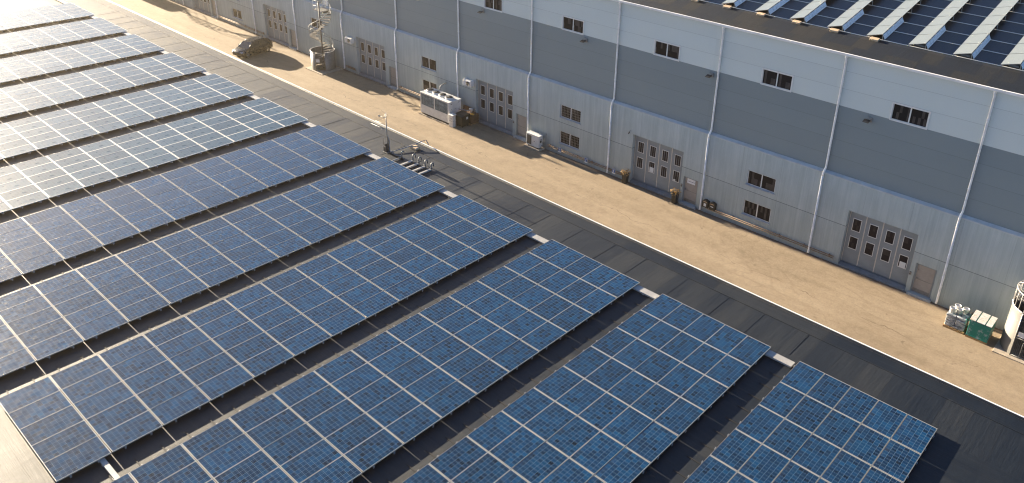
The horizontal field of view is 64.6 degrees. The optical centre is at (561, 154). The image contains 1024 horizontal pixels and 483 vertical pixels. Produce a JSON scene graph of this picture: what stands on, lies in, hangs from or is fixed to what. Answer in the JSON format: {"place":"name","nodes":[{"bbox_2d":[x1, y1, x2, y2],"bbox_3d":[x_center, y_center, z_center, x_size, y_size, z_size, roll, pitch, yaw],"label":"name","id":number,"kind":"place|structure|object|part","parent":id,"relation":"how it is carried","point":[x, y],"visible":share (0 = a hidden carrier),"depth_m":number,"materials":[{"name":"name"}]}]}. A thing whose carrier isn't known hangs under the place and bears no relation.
{"place":"outdoors","nodes":[
{"label":"outdoors","id":0,"kind":"place"},
{"bbox_2d":[463,104,471,111],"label":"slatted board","id":1,"kind":"object","parent":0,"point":[465,107],"visible":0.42,"depth_m":71.76,"materials":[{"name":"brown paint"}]},
{"bbox_2d":[110,0,1023,415],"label":"road","id":2,"kind":"structure","parent":0,"point":[894,322],"depth_m":55.02,"materials":[{"name":"concrete"}]},
{"bbox_2d":[232,36,272,57],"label":"parked car","id":3,"kind":"object","parent":2,"relation":"on","point":[249,47],"visible":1,"depth_m":85.74,"materials":[{"name":"black paint"}]},
{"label":"side window","id":4,"kind":"part","parent":3,"relation":"part of","materials":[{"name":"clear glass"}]},
{"bbox_2d":[305,0,342,74],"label":"spiral stair","id":5,"kind":"object","parent":2,"relation":"on","point":[323,61],"visible":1,"depth_m":82.06,"materials":[{"name":"metal"}]},
{"bbox_2d":[419,83,474,125],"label":"chiller unit","id":6,"kind":"object","parent":2,"relation":"on","point":[437,104],"visible":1,"depth_m":71.12,"materials":[{"name":"metal"}]},
{"bbox_2d":[448,112,455,126],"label":"utility cabinet","id":7,"kind":"object","parent":2,"relation":"on","point":[452,119],"visible":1,"depth_m":70.09,"materials":[{"name":"white plastic"}]},
{"bbox_2d":[456,111,469,127],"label":"waste container","id":8,"kind":"object","parent":2,"relation":"on","point":[462,119],"visible":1,"depth_m":70.17,"materials":[{"name":"black plastic"}]},
{"bbox_2d":[467,111,478,125],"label":"wooden crate","id":9,"kind":"object","parent":2,"relation":"on","point":[474,119],"visible":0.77,"depth_m":70.83,"materials":[{"name":"brown paint"}]},
{"bbox_2d":[524,144,544,151],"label":"concrete slab","id":10,"kind":"structure","parent":2,"relation":"on","point":[534,148],"depth_m":66.62,"materials":[{"name":"grey concrete"}]},
{"bbox_2d":[526,130,545,148],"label":"condenser unit","id":11,"kind":"object","parent":10,"relation":"on","point":[534,139],"visible":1,"depth_m":66.33,"materials":[{"name":"metal"}]},
{"bbox_2d":[172,0,1023,332],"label":"warehouse","id":12,"kind":"structure","parent":2,"relation":"on","point":[918,176],"depth_m":52.77,"materials":[{"name":"metal"}]},
{"bbox_2d":[193,0,210,15],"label":"folding door","id":13,"kind":"structure","parent":12,"relation":"in","point":[203,6],"depth_m":100.49,"materials":[{"name":"grey paint"}]},
{"bbox_2d":[211,0,217,18],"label":"door","id":14,"kind":"structure","parent":12,"relation":"in","point":[212,1],"depth_m":98.45,"materials":[{"name":"grey paint"}]},
{"bbox_2d":[232,8,241,20],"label":"window","id":15,"kind":"structure","parent":12,"relation":"in","point":[236,13],"depth_m":94.98,"materials":[{"name":"paint"}]},
{"bbox_2d":[218,15,264,34],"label":"wall rail","id":16,"kind":"object","parent":12,"relation":"attached to","point":[241,24],"depth_m":94.61,"materials":[{"name":"grey metal"}]},
{"bbox_2d":[265,5,288,46],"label":"folding door","id":17,"kind":"structure","parent":12,"relation":"in","point":[276,18],"depth_m":90.06,"materials":[{"name":"grey paint"}]},
{"bbox_2d":[289,29,297,50],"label":"door","id":18,"kind":"structure","parent":12,"relation":"in","point":[293,35],"depth_m":88.32,"materials":[{"name":"grey paint"}]},
{"bbox_2d":[311,18,322,31],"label":"window","id":19,"kind":"structure","parent":12,"relation":"in","point":[314,25],"depth_m":84.45,"materials":[{"name":"paint"}]},
{"bbox_2d":[345,36,353,43],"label":"wall fan unit","id":20,"kind":"object","parent":12,"relation":"attached to","point":[349,40],"depth_m":80.41,"materials":[{"name":"metal"}]},
{"bbox_2d":[358,37,385,84],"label":"folding door","id":21,"kind":"structure","parent":12,"relation":"in","point":[372,55],"depth_m":79.96,"materials":[{"name":"grey paint"}]},
{"bbox_2d":[387,66,396,89],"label":"door","id":22,"kind":"structure","parent":12,"relation":"in","point":[393,85],"depth_m":78.23,"materials":[{"name":"grey paint"}]},
{"bbox_2d":[421,56,436,72],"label":"window","id":23,"kind":"structure","parent":12,"relation":"in","point":[428,64],"depth_m":73.88,"materials":[{"name":"paint"}]},
{"bbox_2d":[421,79,436,90],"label":"window","id":24,"kind":"structure","parent":12,"relation":"in","point":[426,84],"depth_m":74.91,"materials":[{"name":"paint"}]},
{"bbox_2d":[398,86,461,110],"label":"wall rail","id":25,"kind":"object","parent":12,"relation":"attached to","point":[410,90],"depth_m":76.62,"materials":[{"name":"grey metal"}]},
{"bbox_2d":[463,78,473,86],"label":"wall fan unit","id":26,"kind":"object","parent":12,"relation":"attached to","point":[468,82],"depth_m":70.28,"materials":[{"name":"metal"}]},
{"bbox_2d":[484,0,502,12],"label":"window","id":27,"kind":"structure","parent":12,"relation":"in","point":[495,5],"depth_m":66.13,"materials":[{"name":"paint"}]},
{"bbox_2d":[478,80,512,135],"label":"folding door","id":28,"kind":"structure","parent":12,"relation":"in","point":[495,103],"depth_m":69.83,"materials":[{"name":"grey paint"}]},
{"bbox_2d":[513,114,526,141],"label":"door","id":29,"kind":"structure","parent":12,"relation":"in","point":[521,125],"depth_m":68.18,"materials":[{"name":"grey paint"}]},
{"bbox_2d":[558,131,578,150],"bbox_3d":[0.610,-1.136,64.744,2.200,1.150,0.210,22,31,36],"label":"window","id":30,"kind":"structure","parent":12,"relation":"in","point":[568,140],"depth_m":64.82,"materials":[{"name":"glass"}]},
{"bbox_2d":[559,105,580,124],"bbox_3d":[0.689,-3.184,63.802,2.200,1.120,0.210,22,31,36],"label":"window","id":31,"kind":"structure","parent":12,"relation":"in","point":[567,113],"depth_m":63.86,"materials":[{"name":"glass"}]},
{"bbox_2d":[562,15,583,34],"bbox_3d":[0.854,-9.800,61.121,2.160,1.105,0.120,22,31,36],"label":"window","id":32,"kind":"structure","parent":12,"relation":"in","point":[570,24],"depth_m":61.15,"materials":[{"name":"glass"}]},
{"bbox_2d":[547,144,621,174],"bbox_3d":[1.798,0.369,64.096,7.950,0.277,0.149,22,31,36],"label":"wall rail","id":33,"kind":"object","parent":12,"relation":"attached to","point":[591,162],"depth_m":64.17,"materials":[{"name":"grey metal"}]},
{"bbox_2d":[630,135,683,200],"bbox_3d":[7.030,1.095,59.833,4.460,4.370,0.430,22,31,36],"label":"folding door","id":34,"kind":"structure","parent":12,"relation":"in","point":[657,168],"depth_m":59.93,"materials":[{"name":"grey paint"}]},
{"bbox_2d":[653,40,680,61],"bbox_3d":[7.302,-7.243,56.105,2.160,1.105,0.120,22,31,36],"label":"window","id":35,"kind":"structure","parent":12,"relation":"in","point":[662,49],"depth_m":56.14,"materials":[{"name":"paint"}]},
{"bbox_2d":[678,176,697,209],"bbox_3d":[9.191,2.708,58.220,1.430,2.180,0.420,22,31,36],"label":"door","id":36,"kind":"structure","parent":12,"relation":"in","point":[690,186],"depth_m":58.34,"materials":[{"name":"grey paint"}]},
{"bbox_2d":[702,199,709,207],"bbox_3d":[10.211,3.449,57.354,0.480,0.570,0.272,22,31,36],"label":"mailbox","id":37,"kind":"object","parent":12,"relation":"attached to","point":[705,203],"visible":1,"depth_m":57.26,"materials":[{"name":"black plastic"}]},
{"bbox_2d":[705,72,713,77],"bbox_3d":[9.884,-5.353,54.116,0.420,0.355,0.417,22,31,36],"label":"wall floodlight","id":38,"kind":"object","parent":12,"relation":"attached to","point":[709,75],"depth_m":54.12,"materials":[{"name":"metal"}]},
{"bbox_2d":[709,201,716,210],"bbox_3d":[10.641,3.619,57.020,0.480,0.570,0.272,22,31,36],"label":"mailbox","id":39,"kind":"object","parent":12,"relation":"attached to","point":[712,205],"visible":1,"depth_m":56.91,"materials":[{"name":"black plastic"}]},
{"bbox_2d":[721,0,763,11],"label":"tilted panel row","id":40,"kind":"object","parent":12,"relation":"on","point":[737,3],"visible":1,"depth_m":54.57,"materials":[{"name":"white glass"}]},
{"bbox_2d":[741,200,770,224],"bbox_3d":[13.227,3.866,54.929,2.200,1.150,0.210,22,31,36],"label":"window","id":41,"kind":"structure","parent":12,"relation":"in","point":[752,210],"depth_m":54.99,"materials":[{"name":"paint"}]},
{"bbox_2d":[745,170,775,194],"bbox_3d":[13.306,1.818,53.986,2.200,1.120,0.210,22,31,36],"label":"window","id":42,"kind":"structure","parent":12,"relation":"in","point":[761,182],"depth_m":54.05,"materials":[{"name":"paint"}]},
{"bbox_2d":[756,12,765,16],"bbox_3d":[13.050,-9.192,52.949,0.520,0.120,0.320,22,43,36],"label":"ballast block","id":43,"kind":"object","parent":12,"relation":"on","point":[761,14],"depth_m":52.87,"materials":[{"name":"beige concrete"}]},
{"bbox_2d":[707,207,833,257],"bbox_3d":[13.889,5.162,54.691,9.450,0.289,0.149,22,31,36],"label":"wall rail","id":44,"kind":"object","parent":12,"relation":"attached to","point":[804,245],"depth_m":54.33,"materials":[{"name":"grey metal"}]},
{"bbox_2d":[760,68,793,91],"bbox_3d":[13.622,-4.738,51.188,2.160,1.105,0.120,22,31,36],"label":"window","id":45,"kind":"structure","parent":12,"relation":"in","point":[771,78],"depth_m":51.21,"materials":[{"name":"paint"}]},
{"bbox_2d":[755,0,807,19],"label":"tilted panel row","id":46,"kind":"object","parent":12,"relation":"on","point":[769,4],"visible":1,"depth_m":53.49,"materials":[{"name":"white metal"}]},
{"bbox_2d":[792,20,801,24],"bbox_3d":[14.956,-8.437,51.467,0.520,0.120,0.320,22,43,36],"label":"ballast block","id":47,"kind":"object","parent":12,"relation":"on","point":[798,22],"depth_m":51.39,"materials":[{"name":"beige concrete"}]},
{"bbox_2d":[789,0,853,27],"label":"tilted panel row","id":48,"kind":"object","parent":12,"relation":"on","point":[809,8],"visible":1,"depth_m":52.31,"materials":[{"name":"white metal"}]},
{"bbox_2d":[830,28,839,32],"bbox_3d":[16.862,-7.681,49.984,0.520,0.120,0.320,21,42,34],"label":"ballast block","id":49,"kind":"object","parent":12,"relation":"on","point":[834,30],"depth_m":49.91,"materials":[{"name":"beige concrete"}]},
{"bbox_2d":[826,0,903,36],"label":"tilted panel row","id":50,"kind":"object","parent":12,"relation":"on","point":[849,13],"visible":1,"depth_m":51.11,"materials":[{"name":"white metal"}]},
{"bbox_2d":[862,116,872,122],"bbox_3d":[18.064,-2.083,47.764,0.420,0.355,0.417,22,31,36],"label":"wall floodlight","id":51,"kind":"object","parent":12,"relation":"attached to","point":[867,120],"depth_m":47.76,"materials":[{"name":"metal"}]},
{"bbox_2d":[869,37,879,41],"bbox_3d":[18.767,-6.926,48.502,0.520,0.120,0.320,23,43,37],"label":"ballast block","id":52,"kind":"object","parent":12,"relation":"on","point":[875,39],"depth_m":48.42,"materials":[{"name":"beige concrete"}]},
{"bbox_2d":[838,211,918,290],"bbox_3d":[19.526,6.049,50.111,4.300,4.370,0.430,22,31,36],"label":"folding door","id":53,"kind":"structure","parent":12,"relation":"in","point":[874,249],"depth_m":50.12,"materials":[{"name":"grey paint"}]},
{"bbox_2d":[866,0,951,45],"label":"tilted panel row","id":54,"kind":"object","parent":12,"relation":"on","point":[893,17],"visible":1,"depth_m":49.92,"materials":[{"name":"white metal"}]},
{"bbox_2d":[889,102,930,129],"bbox_3d":[19.927,-2.238,46.283,2.160,1.105,0.120,22,31,36],"label":"window","id":55,"kind":"structure","parent":12,"relation":"in","point":[912,116],"depth_m":46.30,"materials":[{"name":"glass"}]},
{"bbox_2d":[906,263,936,302],"bbox_3d":[21.661,7.652,48.519,1.420,2.180,0.420,22,31,36],"label":"door","id":56,"kind":"structure","parent":12,"relation":"in","point":[924,277],"depth_m":48.62,"materials":[{"name":"grey paint"}]},
{"bbox_2d":[908,0,994,54],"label":"tilted panel row","id":57,"kind":"object","parent":12,"relation":"on","point":[938,22],"visible":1,"depth_m":48.78,"materials":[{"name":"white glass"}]},
{"bbox_2d":[952,0,1023,65],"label":"tilted panel row","id":58,"kind":"object","parent":12,"relation":"on","point":[984,29],"visible":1,"depth_m":47.58,"materials":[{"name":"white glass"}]},
{"bbox_2d":[1000,36,1023,70],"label":"tilted panel row","id":59,"kind":"object","parent":12,"relation":"on","point":[1015,55],"visible":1,"depth_m":44.83,"materials":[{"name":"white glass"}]},
{"bbox_2d":[1008,64,1020,67],"bbox_3d":[24.864,-4.930,44.401,0.520,0.120,0.320,23,43,37],"label":"ballast block","id":60,"kind":"object","parent":12,"relation":"on","point":[1016,65],"depth_m":44.27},
{"bbox_2d":[621,168,630,183],"bbox_3d":[4.821,1.610,61.352,0.808,1.212,0.806,22,31,36],"label":"planter","id":61,"kind":"object","parent":2,"relation":"on","point":[625,176],"visible":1,"depth_m":61.29,"materials":[{"name":"black plastic"}]},
{"bbox_2d":[670,187,680,203],"bbox_3d":[8.213,2.987,58.676,0.806,1.184,0.779,-9,27,-24],"label":"planter","id":62,"kind":"object","parent":2,"relation":"on","point":[674,196],"visible":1,"depth_m":58.60,"materials":[{"name":"black plastic"}]},
{"bbox_2d":[943,322,968,334],"bbox_3d":[22.585,9.791,46.348,1.140,0.135,1.050,22,31,36],"label":"pallet","id":63,"kind":"object","parent":2,"relation":"on","point":[954,329],"visible":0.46,"depth_m":46.00,"materials":[{"name":"brown wood"}]},
{"bbox_2d":[944,310,971,330],"bbox_3d":[22.597,9.377,46.156,1.088,0.768,0.986,22,31,36],"label":"wrapped load","id":64,"kind":"object","parent":63,"relation":"on","point":[955,320],"visible":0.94,"depth_m":45.83},
{"bbox_2d":[950,306,956,312],"bbox_3d":[22.250,8.825,46.025,0.360,0.300,0.355,22,31,36],"label":"bucket","id":65,"kind":"object","parent":64,"relation":"on","point":[953,309],"visible":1,"depth_m":45.96,"materials":[{"name":"white plastic"}]},
{"bbox_2d":[956,307,963,314],"bbox_3d":[22.598,8.888,45.924,0.360,0.300,0.355,22,31,36],"label":"bucket","id":66,"kind":"object","parent":64,"relation":"on","point":[960,310],"visible":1,"depth_m":45.86,"materials":[{"name":"white plastic"}]},
{"bbox_2d":[963,307,969,313],"bbox_3d":[22.991,8.879,45.981,0.360,0.300,0.355,22,31,36],"label":"bucket","id":67,"kind":"object","parent":64,"relation":"on","point":[966,310],"visible":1,"depth_m":45.92,"materials":[{"name":"white plastic"}]},
{"bbox_2d":[965,334,992,344],"bbox_3d":[23.514,10.170,45.601,1.140,0.135,1.160,22,31,36],"label":"pallet","id":68,"kind":"object","parent":2,"relation":"on","point":[977,339],"visible":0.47,"depth_m":45.22,"materials":[{"name":"brown wood"}]},
{"bbox_2d":[965,310,997,342],"bbox_3d":[23.538,9.625,45.347,1.150,1.065,1.200,22,31,36],"label":"green container","id":69,"kind":"object","parent":68,"relation":"on","point":[981,325],"visible":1,"depth_m":45.00,"materials":[{"name":"green plastic"}]},
{"bbox_2d":[992,280,1023,364],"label":"spiral stair","id":70,"kind":"object","parent":2,"relation":"on","point":[1010,344],"visible":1,"depth_m":43.97,"materials":[{"name":"metal"}]},
{"label":"ground","id":71,"kind":"structure","parent":0,"visible":0},
{"bbox_2d":[0,0,1023,482],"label":"flat roof building","id":72,"kind":"structure","parent":71,"relation":"on","point":[976,440],"depth_m":34.49,"materials":[{"name":"concrete"}]},
{"bbox_2d":[0,3,94,30],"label":"solar panel row","id":73,"kind":"object","parent":72,"relation":"on","point":[24,18],"visible":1,"depth_m":70.84,"materials":[{"name":"blue glass"}]},
{"bbox_2d":[0,17,126,54],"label":"solar panel row","id":74,"kind":"object","parent":72,"relation":"on","point":[31,39],"visible":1,"depth_m":66.18,"materials":[{"name":"blue glass"}]},
{"bbox_2d":[0,34,163,83],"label":"solar panel row","id":75,"kind":"object","parent":72,"relation":"on","point":[13,68],"visible":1,"depth_m":61.48,"materials":[{"name":"blue glass"}]},
{"bbox_2d":[0,53,205,117],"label":"solar panel row","id":76,"kind":"object","parent":72,"relation":"on","point":[44,92],"visible":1,"depth_m":56.74,"materials":[{"name":"blue glass"}]},
{"bbox_2d":[100,458,119,479],"bbox_3d":[-14.624,10.180,26.143,1.550,0.096,0.200,22,31,36],"label":"cable trunking","id":77,"kind":"object","parent":72,"relation":"on","point":[107,466],"visible":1,"depth_m":26.11,"materials":[{"name":"metal"}]},
{"bbox_2d":[0,74,253,159],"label":"solar panel row","id":78,"kind":"object","parent":72,"relation":"on","point":[42,131],"visible":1,"depth_m":51.94,"materials":[{"name":"blue glass"}]},
{"bbox_2d":[0,97,307,213],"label":"solar panel row","id":79,"kind":"object","parent":72,"relation":"on","point":[75,169],"visible":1,"depth_m":47.05,"materials":[{"name":"blue glass"}]},
{"bbox_2d":[0,125,370,282],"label":"solar panel row","id":80,"kind":"object","parent":72,"relation":"on","point":[150,203],"visible":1,"depth_m":42.10,"materials":[{"name":"blue glass"}]},
{"bbox_2d":[0,157,444,376],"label":"solar panel row","id":81,"kind":"object","parent":72,"relation":"on","point":[249,238],"visible":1,"depth_m":37.01,"materials":[{"name":"blue glass"}]},
{"bbox_2d":[0,194,532,482],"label":"solar panel row","id":82,"kind":"object","parent":72,"relation":"on","point":[335,292],"visible":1,"depth_m":32.20,"materials":[{"name":"blue glass"}]},
{"bbox_2d":[107,239,639,482],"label":"solar panel row","id":83,"kind":"object","parent":72,"relation":"on","point":[441,359],"visible":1,"depth_m":30.24,"materials":[{"name":"blue glass"}]},
{"bbox_2d":[371,112,402,158],"bbox_3d":[-10.470,-1.305,48.327,3.132,2.500,1.026,22,31,36],"label":"antenna mast","id":84,"kind":"object","parent":72,"relation":"on","point":[386,148],"visible":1,"depth_m":48.54,"materials":[{"name":"metal"}]},
{"bbox_2d":[400,154,415,165],"bbox_3d":[-9.236,0.378,47.226,0.120,0.462,1.782,22,31,36],"label":"conduit elbow","id":85,"kind":"object","parent":72,"relation":"on","point":[408,162],"visible":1,"depth_m":47.57,"materials":[{"name":"silver metal"}]},
{"bbox_2d":[392,140,428,151],"bbox_3d":[-9.336,1.656,50.362,2.522,5.170,0.102,-16,31,-34],"label":"conduit pipe","id":86,"kind":"object","parent":72,"relation":"attached to","point":[411,145],"visible":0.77,"depth_m":49.33,"materials":[{"name":"grey metal"}]},
{"bbox_2d":[406,156,421,168],"bbox_3d":[-8.829,0.543,46.912,0.120,0.462,1.782,22,31,36],"label":"conduit elbow","id":87,"kind":"object","parent":72,"relation":"on","point":[415,164],"visible":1,"depth_m":47.28,"materials":[{"name":"grey metal"}]},
{"bbox_2d":[409,145,419,150],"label":"roof block","id":88,"kind":"structure","parent":72,"relation":"on","point":[415,147],"depth_m":49.25,"materials":[{"name":"beige concrete"}]},
{"bbox_2d":[412,159,427,171],"bbox_3d":[-8.407,0.714,46.585,0.120,0.462,1.782,22,31,36],"label":"conduit elbow","id":89,"kind":"object","parent":72,"relation":"on","point":[419,168],"visible":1,"depth_m":46.92,"materials":[{"name":"grey metal"}]},
{"bbox_2d":[56,0,794,367],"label":"cable trunking","id":90,"kind":"object","parent":72,"relation":"on","point":[636,288],"visible":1,"depth_m":40.27,"materials":[{"name":"metal"}]},
{"bbox_2d":[418,162,433,174],"bbox_3d":[-8.001,0.879,46.271,0.120,0.462,1.782,22,31,36],"label":"conduit elbow","id":91,"kind":"object","parent":72,"relation":"on","point":[425,171],"visible":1,"depth_m":46.57,"materials":[{"name":"grey metal"}]},
{"bbox_2d":[385,294,770,482],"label":"solar panel row","id":92,"kind":"object","parent":72,"relation":"on","point":[634,396],"visible":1,"depth_m":29.52,"materials":[{"name":"blue glass"}]},
{"bbox_2d":[673,361,936,482],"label":"solar panel row","id":93,"kind":"object","parent":72,"relation":"on","point":[786,430],"visible":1,"depth_m":28.46,"materials":[{"name":"blue glass"}]}
]}

